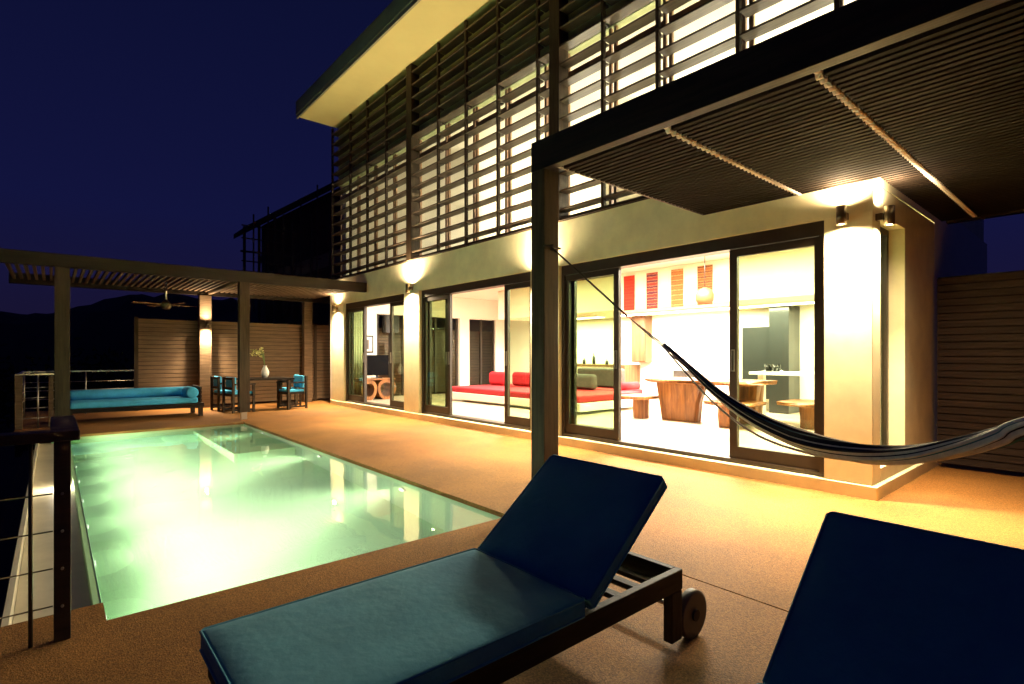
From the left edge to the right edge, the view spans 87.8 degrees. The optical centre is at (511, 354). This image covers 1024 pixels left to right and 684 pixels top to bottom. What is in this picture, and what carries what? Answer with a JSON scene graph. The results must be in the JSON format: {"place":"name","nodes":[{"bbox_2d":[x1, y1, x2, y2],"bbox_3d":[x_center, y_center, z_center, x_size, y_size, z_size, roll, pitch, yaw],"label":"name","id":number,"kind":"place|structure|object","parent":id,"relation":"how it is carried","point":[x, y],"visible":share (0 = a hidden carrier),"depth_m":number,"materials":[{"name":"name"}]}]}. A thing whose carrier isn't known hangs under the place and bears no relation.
{"place":"outdoors","nodes":[
{"label":"outdoors","id":0,"kind":"place"},
{"bbox_2d":[0,445,20,524],"bbox_3d":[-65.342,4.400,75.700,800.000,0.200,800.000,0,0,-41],"label":"ground","id":1,"kind":"structure","parent":0,"point":[9,463],"depth_m":19.64,"materials":[{"name":"black"}]},
{"bbox_2d":[0,332,133,431],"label":"tree","id":2,"kind":"object","parent":1,"relation":"on","point":[101,380],"visible":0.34,"depth_m":15.96,"materials":[{"name":"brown plant"}]},
{"bbox_2d":[273,314,323,324],"bbox_3d":[-6.534,1.441,18.684,4.142,5.737,4.279,0,0,-41],"label":"tree","id":3,"kind":"object","parent":1,"relation":"on","point":[284,322],"depth_m":18.26,"materials":[{"name":"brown plant"}]},
{"bbox_2d":[0,442,50,626],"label":"deck base","id":4,"kind":"object","parent":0,"point":[11,522],"visible":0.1,"depth_m":4.79,"materials":[{"name":"brown concrete"}]},
{"bbox_2d":[0,293,491,432],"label":"hills","id":5,"kind":"structure","parent":0,"point":[110,321],"depth_m":53.36,"materials":[{"name":"black"}]},
{"bbox_2d":[51,424,498,604],"bbox_3d":[-3.600,1.921,6.450,3.020,1.158,8.330,0,0,-41],"label":"pool basin","id":6,"kind":"object","parent":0,"point":[93,587],"visible":0.03,"depth_m":3.96,"materials":[{"name":"tile"}]},
{"bbox_2d":[1,443,90,626],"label":"overflow channel","id":7,"kind":"object","parent":6,"relation":"attached to","point":[16,602],"visible":0.46,"depth_m":3.67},
{"bbox_2d":[71,424,500,619],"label":"pool water","id":8,"kind":"structure","parent":6,"relation":"in","point":[174,516],"depth_m":4.55,"materials":[{"name":"green liquid"}]},
{"bbox_2d":[234,180,400,327],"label":"unfinished house","id":9,"kind":"structure","parent":0,"point":[296,242],"depth_m":23.47,"materials":[{"name":"black"}]},
{"bbox_2d":[0,392,1023,683],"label":"deck","id":10,"kind":"structure","parent":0,"point":[736,550],"depth_m":3.67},
{"bbox_2d":[0,415,79,647],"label":"terrace railing","id":11,"kind":"object","parent":10,"relation":"on","point":[63,432],"visible":1,"depth_m":2.41,"materials":[{"name":"brown wood"}]},
{"bbox_2d":[14,370,133,429],"bbox_3d":[-8.679,0.816,10.755,1.926,0.969,2.465,0,0,-41],"label":"terrace railing","id":12,"kind":"object","parent":10,"relation":"on","point":[20,398],"visible":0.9,"depth_m":9.58,"materials":[{"name":"silver metal"}]},
{"bbox_2d":[70,385,203,415],"bbox_3d":[-7.744,0.988,10.984,2.270,0.625,0.950,0,0,-41],"label":"daybed","id":13,"kind":"object","parent":10,"relation":"on","point":[102,400],"visible":0.82,"depth_m":10.88,"materials":[{"name":"blue fabric"}]},
{"bbox_2d":[0,248,366,419],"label":"pergola","id":14,"kind":"object","parent":10,"relation":"on","point":[205,284],"visible":0.89,"depth_m":10.76,"materials":[{"name":"brown wood"}]},
{"bbox_2d":[132,281,193,308],"bbox_3d":[-7.320,-1.266,11.251,0.979,0.592,0.979,0,0,-17],"label":"ceiling fan","id":15,"kind":"object","parent":14,"relation":"hanging from","point":[165,304],"visible":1,"depth_m":11.19,"materials":[{"name":"black metal"}]},
{"bbox_2d":[210,376,237,410],"bbox_3d":[-6.785,0.900,12.612,0.550,0.800,0.510,0,0,44],"label":"dining chair","id":16,"kind":"object","parent":10,"relation":"on","point":[217,382],"visible":0.55,"depth_m":12.48,"materials":[{"name":"black wood"}]},
{"bbox_2d":[134,317,329,410],"bbox_3d":[-6.834,0.205,14.062,5.170,2.190,0.080,0,0,-41],"label":"slat fence","id":17,"kind":"object","parent":10,"relation":"on","point":[165,353],"visible":0.53,"depth_m":13.63,"materials":[{"name":"brown wood"}]},
{"bbox_2d":[222,377,255,413],"bbox_3d":[-6.250,0.900,12.176,0.550,0.800,0.510,0,0,39],"label":"dining chair","id":18,"kind":"object","parent":10,"relation":"on","point":[230,383],"visible":0.81,"depth_m":12.10,"materials":[{"name":"black wood"}]},
{"bbox_2d":[236,376,294,408],"bbox_3d":[-5.965,0.922,12.817,1.120,0.755,0.900,0,0,-41],"label":"dining table","id":19,"kind":"object","parent":10,"relation":"on","point":[281,378],"visible":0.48,"depth_m":12.73,"materials":[{"name":"brown wood"}]},
{"bbox_2d":[250,347,268,377],"bbox_3d":[-6.036,0.175,12.718,0.340,0.735,0.359,0,0,18],"label":"vase","id":20,"kind":"object","parent":19,"relation":"on","point":[264,372],"visible":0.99,"depth_m":12.71,"materials":[{"name":"white ceramic"}]},
{"bbox_2d":[277,374,301,404],"bbox_3d":[-5.698,0.900,13.603,0.510,0.800,0.550,0,0,-31],"label":"dining chair","id":21,"kind":"object","parent":10,"relation":"on","point":[299,403],"visible":0.27,"depth_m":13.49,"materials":[{"name":"black wood"}]},
{"bbox_2d":[276,375,307,409],"bbox_3d":[-5.361,0.900,12.967,0.550,0.800,0.510,0,0,39],"label":"dining chair","id":22,"kind":"object","parent":10,"relation":"on","point":[299,381],"visible":1,"depth_m":12.96,"materials":[{"name":"black wood"}]},
{"bbox_2d":[378,328,491,394],"bbox_3d":[-2.435,0.205,17.911,6.480,2.190,0.080,0,0,-41],"label":"slat fence","id":23,"kind":"object","parent":10,"relation":"on","point":[383,343],"visible":0.28,"depth_m":18.00,"materials":[{"name":"brown wood"}]},
{"bbox_2d":[199,454,706,683],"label":"sun lounger","id":24,"kind":"object","parent":10,"relation":"on","point":[523,587],"visible":1,"depth_m":1.93,"materials":[{"name":"blue fabric"}]},
{"bbox_2d":[296,0,986,500],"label":"villa","id":25,"kind":"object","parent":10,"relation":"on","point":[442,116],"visible":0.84,"depth_m":8.62,"materials":[{"name":"paint"}]},
{"bbox_2d":[332,305,337,311],"bbox_3d":[-4.563,-1.200,13.710,0.142,0.170,0.084,0,0,-41],"label":"wall lamp","id":26,"kind":"object","parent":25,"relation":"attached to","point":[334,308],"visible":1,"depth_m":13.66,"materials":[{"name":"brown metal"}]},
{"bbox_2d":[340,177,358,276],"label":"window","id":27,"kind":"structure","parent":25,"relation":"in","point":[341,197],"depth_m":13.69,"materials":[{"name":"glass"}]},
{"bbox_2d":[348,307,365,401],"bbox_3d":[-3.846,-0.012,13.147,0.062,2.285,0.970,0,0,-41],"label":"sliding door","id":28,"kind":"structure","parent":25,"relation":"in","point":[350,397],"depth_m":13.05,"materials":[{"name":"black metal"}]},
{"bbox_2d":[354,313,362,381],"bbox_3d":[-4.236,0.000,14.392,0.505,2.280,0.066,0,0,-41],"label":"curtain","id":29,"kind":"object","parent":25,"relation":"hanging from","point":[358,345],"visible":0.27,"depth_m":14.45,"materials":[{"name":"fabric"}]},
{"bbox_2d":[351,307,366,400],"bbox_3d":[-3.819,-0.012,13.230,0.062,2.285,0.820,0,0,-41],"label":"sliding door","id":30,"kind":"structure","parent":25,"relation":"in","point":[352,313],"depth_m":13.47,"materials":[{"name":"brown wood"}]},
{"bbox_2d":[359,167,375,271],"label":"window","id":31,"kind":"structure","parent":25,"relation":"in","point":[374,179],"depth_m":12.76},
{"bbox_2d":[367,335,372,352],"bbox_3d":[-4.026,-0.300,14.627,0.460,0.480,0.029,0,0,-41],"label":"framed picture","id":32,"kind":"object","parent":25,"relation":"attached to","point":[369,343],"visible":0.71,"depth_m":14.70,"materials":[{"name":"black"}]},
{"bbox_2d":[354,377,395,399],"bbox_3d":[-3.642,0.897,14.062,0.997,0.563,0.550,0,0,-41],"label":"log cabinet","id":33,"kind":"object","parent":25,"relation":"on","point":[374,387],"visible":0.77,"depth_m":13.89,"materials":[{"name":"brown wood"}]},
{"bbox_2d":[367,355,387,377],"bbox_3d":[-3.604,0.306,14.168,0.660,0.613,0.160,0,0,-41],"label":"television","id":34,"kind":"object","parent":33,"relation":"on","point":[377,365],"visible":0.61,"depth_m":14.15,"materials":[{"name":"black plastic"}]},
{"bbox_2d":[376,155,394,267],"bbox_3d":[-2.907,-3.229,12.213,0.040,2.453,0.890,0,0,-41],"label":"window","id":35,"kind":"structure","parent":25,"relation":"in","point":[393,169],"depth_m":12.06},
{"bbox_2d":[382,315,398,332],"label":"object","id":36,"kind":"object","parent":25,"relation":"attached to","point":[385,323],"visible":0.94,"depth_m":14.88,"materials":[{"name":"black"}]},
{"bbox_2d":[377,314,403,395],"bbox_3d":[-3.490,0.015,15.231,0.880,2.330,0.060,0,0,-41],"label":"window","id":37,"kind":"structure","parent":25,"relation":"in","point":[402,317],"depth_m":15.46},
{"bbox_2d":[390,301,403,407],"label":"sliding door","id":38,"kind":"structure","parent":25,"relation":"in","point":[393,402],"depth_m":11.74,"materials":[{"name":"black metal"}]},
{"bbox_2d":[395,154,405,262],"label":"window","id":39,"kind":"structure","parent":25,"relation":"in","point":[396,167],"depth_m":11.81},
{"bbox_2d":[406,284,412,292],"bbox_3d":[-2.106,-1.360,10.864,0.142,0.170,0.084,0,0,-41],"label":"wall lamp","id":40,"kind":"object","parent":25,"relation":"attached to","point":[408,288],"visible":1,"depth_m":10.81,"materials":[{"name":"brown metal"}]},
{"bbox_2d":[419,124,447,255],"bbox_3d":[-1.581,-3.229,10.677,0.040,2.453,1.010,0,0,-41],"label":"window","id":41,"kind":"structure","parent":25,"relation":"in","point":[421,153],"depth_m":10.63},
{"bbox_2d":[424,294,451,414],"bbox_3d":[-1.461,-0.012,10.384,0.062,2.285,0.950,0,0,-41],"label":"sliding door","id":42,"kind":"structure","parent":25,"relation":"in","point":[429,408],"depth_m":10.29,"materials":[{"name":"black metal"}]},
{"bbox_2d":[428,299,447,406],"bbox_3d":[-1.456,-0.012,10.493,0.062,2.285,0.730,0,0,-41],"label":"sliding door","id":43,"kind":"structure","parent":25,"relation":"in","point":[446,300],"depth_m":10.70,"materials":[{"name":"brown wood"}]},
{"bbox_2d":[434,317,457,393],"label":"window","id":44,"kind":"structure","parent":25,"relation":"in","point":[435,318],"depth_m":16.22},
{"bbox_2d":[448,108,475,247],"bbox_3d":[-0.943,-3.229,9.939,0.040,2.453,0.860,0,0,-41],"label":"window","id":45,"kind":"structure","parent":25,"relation":"in","point":[450,137],"depth_m":9.90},
{"bbox_2d":[479,320,493,384],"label":"window","id":46,"kind":"structure","parent":25,"relation":"in","point":[480,321],"depth_m":17.36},
{"bbox_2d":[476,89,507,240],"bbox_3d":[-0.355,-3.229,9.257,0.040,2.453,0.860,0,0,-41],"label":"window","id":47,"kind":"structure","parent":25,"relation":"in","point":[505,108],"depth_m":9.20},
{"bbox_2d":[504,281,530,426],"bbox_3d":[0.117,-0.012,8.556,0.062,2.285,0.700,0,0,-41],"label":"sliding door","id":48,"kind":"structure","parent":25,"relation":"in","point":[521,421],"depth_m":8.76,"materials":[{"name":"brown wood"}]},
{"bbox_2d":[508,66,547,231],"bbox_3d":[0.249,-3.229,8.557,0.040,2.453,0.910,0,0,-41],"label":"window","id":49,"kind":"structure","parent":25,"relation":"in","point":[510,104],"depth_m":8.86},
{"bbox_2d":[452,371,640,412],"bbox_3d":[0.637,0.802,12.637,2.120,0.724,4.500,0,0,-41],"label":"daybed","id":50,"kind":"object","parent":25,"relation":"on","point":[590,398],"visible":0.44,"depth_m":12.11,"materials":[{"name":"red fabric"}]},
{"bbox_2d":[548,65,548,135],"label":"window","id":51,"kind":"structure","parent":25,"relation":"in","point":[548,65],"depth_m":8.17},
{"bbox_2d":[568,28,612,215],"bbox_3d":[1.095,-3.229,7.577,0.040,2.453,0.840,0,0,-41],"label":"window","id":52,"kind":"structure","parent":25,"relation":"in","point":[610,50],"depth_m":7.44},
{"bbox_2d":[577,316,605,318],"bbox_3d":[1.490,-0.980,14.496,0.340,0.036,2.440,0,0,-41],"label":"ceiling light","id":53,"kind":"object","parent":25,"relation":"attached to","point":[587,317],"visible":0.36,"depth_m":13.68,"materials":[{"name":"white"}]},
{"bbox_2d":[571,275,613,428],"bbox_3d":[1.156,-0.012,7.467,0.062,2.285,0.885,0,0,-41],"label":"sliding door","id":54,"kind":"structure","parent":25,"relation":"in","point":[573,283],"depth_m":7.74,"materials":[{"name":"black metal"}]},
{"bbox_2d":[566,268,620,439],"bbox_3d":[1.104,-0.012,7.412,0.062,2.285,0.980,0,0,-41],"label":"sliding door","id":55,"kind":"structure","parent":25,"relation":"in","point":[614,434],"depth_m":7.20,"materials":[{"name":"black metal"}]},
{"bbox_2d":[577,364,639,388],"bbox_3d":[2.199,0.707,14.547,0.640,0.914,2.650,0,0,-41],"label":"sideboard","id":56,"kind":"object","parent":25,"relation":"on","point":[632,373],"visible":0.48,"depth_m":13.66,"materials":[{"name":"brown wood"}]},
{"bbox_2d":[592,353,595,363],"bbox_3d":[2.238,0.099,14.548,0.090,0.300,0.088,0,0,-41],"label":"bottle","id":57,"kind":"object","parent":56,"relation":"on","point":[593,359],"visible":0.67,"depth_m":14.53,"materials":[{"name":"glass"}]},
{"bbox_2d":[577,368,642,393],"bbox_3d":[2.073,0.730,12.688,0.880,0.820,1.900,0,0,-41],"label":"sofa","id":58,"kind":"object","parent":25,"relation":"on","point":[605,379],"visible":0.34,"depth_m":12.63,"materials":[{"name":"fabric"}]},
{"bbox_2d":[624,275,634,310],"bbox_3d":[2.545,-1.345,11.563,0.016,0.750,0.280,0,0,-41],"label":"wall hanging","id":59,"kind":"object","parent":25,"relation":"hanging from","point":[629,292],"depth_m":11.55},
{"bbox_2d":[621,394,658,418],"bbox_3d":[2.358,0.955,9.858,0.780,0.419,0.675,0,0,-41],"label":"stool","id":60,"kind":"object","parent":25,"relation":"on","point":[640,405],"visible":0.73,"depth_m":9.75,"materials":[{"name":"brown wood"}]},
{"bbox_2d":[614,0,667,202],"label":"window","id":61,"kind":"structure","parent":25,"relation":"in","point":[665,16],"depth_m":6.90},
{"bbox_2d":[631,315,651,361],"bbox_3d":[3.294,-0.470,13.530,0.312,1.300,0.420,0,0,-41],"label":"wall cabinet","id":62,"kind":"object","parent":25,"relation":"attached to","point":[641,345],"depth_m":13.40,"materials":[{"name":"brown wood"}]},
{"bbox_2d":[631,315,644,360],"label":"door","id":63,"kind":"structure","parent":62,"relation":"in","point":[637,334],"depth_m":13.43,"materials":[{"name":"brown wood"}]},
{"bbox_2d":[646,272,657,308],"bbox_3d":[2.927,-1.345,11.120,0.016,0.750,0.270,0,0,-41],"label":"wall hanging","id":64,"kind":"object","parent":25,"relation":"hanging from","point":[651,290],"depth_m":11.11},
{"bbox_2d":[671,268,682,306],"bbox_3d":[3.313,-1.345,10.673,0.016,0.750,0.270,0,0,-41],"label":"wall hanging","id":65,"kind":"object","parent":25,"relation":"hanging from","point":[676,287],"depth_m":10.66,"materials":[{"name":"orange fabric"}]},
{"bbox_2d":[697,264,712,304],"bbox_3d":[3.705,-1.345,10.219,0.016,0.750,0.310,0,0,-41],"label":"wall hanging","id":66,"kind":"object","parent":25,"relation":"hanging from","point":[708,276],"depth_m":10.20},
{"bbox_2d":[696,256,713,303],"bbox_3d":[3.281,-1.335,9.054,0.300,0.930,0.300,0,0,-41],"label":"pendant lamp","id":67,"kind":"object","parent":25,"relation":"hanging from","point":[704,295],"visible":0.98,"depth_m":8.95,"materials":[{"name":"white glass"}]},
{"bbox_2d":[669,0,746,81],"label":"window","id":68,"kind":"structure","parent":25,"relation":"in","point":[672,16],"depth_m":6.38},
{"bbox_2d":[645,377,776,424],"bbox_3d":[3.410,0.794,9.281,1.243,0.739,1.995,0,0,-41],"label":"wood slab table","id":69,"kind":"object","parent":25,"relation":"on","point":[681,398],"visible":0.78,"depth_m":9.22,"materials":[{"name":"brown wood"}]},
{"bbox_2d":[613,300,813,315],"bbox_3d":[4.104,-0.980,11.468,0.340,0.036,4.540,0,0,-41],"label":"ceiling light","id":70,"kind":"object","parent":25,"relation":"attached to","point":[727,307],"visible":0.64,"depth_m":11.01,"materials":[{"name":"white"}]},
{"bbox_2d":[703,399,766,427],"bbox_3d":[3.569,0.955,8.567,0.720,0.419,0.833,0,0,-41],"label":"bench","id":71,"kind":"object","parent":25,"relation":"on","point":[723,419],"visible":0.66,"depth_m":8.52,"materials":[{"name":"brown wood"}]},
{"bbox_2d":[729,237,818,470],"bbox_3d":[2.727,-0.012,5.531,0.062,2.285,0.950,0,0,-41],"label":"sliding door","id":72,"kind":"structure","parent":25,"relation":"in","point":[810,462],"depth_m":5.64,"materials":[{"name":"brown wood"}]},
{"bbox_2d":[776,399,813,428],"bbox_3d":[4.767,0.955,8.469,0.931,0.419,0.824,0,0,-41],"label":"bench","id":73,"kind":"object","parent":25,"relation":"on","point":[806,409],"visible":0.52,"depth_m":8.38,"materials":[{"name":"brown wood"}]},
{"bbox_2d":[749,0,843,46],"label":"window","id":74,"kind":"structure","parent":25,"relation":"in","point":[752,18],"depth_m":5.79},
{"bbox_2d":[836,205,848,225],"bbox_3d":[3.043,-1.280,4.899,0.142,0.170,0.084,0,0,-41],"label":"wall lamp","id":75,"kind":"object","parent":25,"relation":"attached to","point":[842,216],"visible":1,"depth_m":4.85,"materials":[{"name":"brown metal"}]},
{"bbox_2d":[880,227,888,444],"bbox_3d":[3.619,-0.125,5.330,0.805,2.350,0.060,0,0,-41],"label":"window","id":76,"kind":"structure","parent":25,"relation":"in","point":[884,234],"depth_m":5.55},
{"bbox_2d":[875,205,894,225],"bbox_3d":[3.366,-1.250,4.793,0.084,0.170,0.142,0,0,-41],"label":"wall lamp","id":77,"kind":"object","parent":25,"relation":"attached to","point":[887,216],"visible":1,"depth_m":4.75,"materials":[{"name":"brown metal"}]},
{"bbox_2d":[531,0,1023,478],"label":"pergola","id":78,"kind":"object","parent":10,"relation":"on","point":[920,103],"visible":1,"depth_m":3.77,"materials":[{"name":"brown wood"}]},
{"bbox_2d":[543,244,1023,465],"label":"hammock","id":79,"kind":"object","parent":78,"relation":"hanging from","point":[1008,433],"visible":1,"depth_m":2.76,"materials":[{"name":"black fabric"}]},
{"bbox_2d":[757,511,1023,683],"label":"sun lounger","id":80,"kind":"object","parent":10,"relation":"on","point":[874,601],"visible":1,"depth_m":1.43,"materials":[{"name":"blue fabric"}]},
{"bbox_2d":[937,270,1023,472],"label":"slat fence","id":81,"kind":"object","parent":10,"relation":"on","point":[980,352],"visible":0.9,"depth_m":5.88,"materials":[{"name":"brown wood"}]},
{"bbox_2d":[0,0,1023,318],"label":"sky","id":82,"kind":"structure","parent":0,"point":[153,131],"materials":[{"name":"blue"}]},
{"bbox_2d":[673,370,693,376],"bbox_3d":[3.418,0.742,10.877,0.490,0.844,0.560,0,0,-41],"label":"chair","id":83,"kind":"object","parent":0,"point":[678,373],"visible":0.09,"depth_m":11.08,"materials":[{"name":"brown wood"}]},
{"bbox_2d":[742,305,799,413],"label":"kitchen tower","id":84,"kind":"structure","parent":0,"point":[776,341],"depth_m":10.68,"materials":[{"name":"grey ceramic"}]},
{"bbox_2d":[749,371,813,414],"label":"kitchen island","id":85,"kind":"structure","parent":0,"point":[761,375],"depth_m":9.31,"materials":[{"name":"white"}]},
{"bbox_2d":[762,364,783,371],"bbox_3d":[4.613,0.234,9.424,0.380,0.131,0.380,0,0,-41],"label":"drink tray","id":86,"kind":"object","parent":85,"relation":"on","point":[768,367],"visible":0.98,"depth_m":9.39,"materials":[{"name":"silver metal"}]}
]}

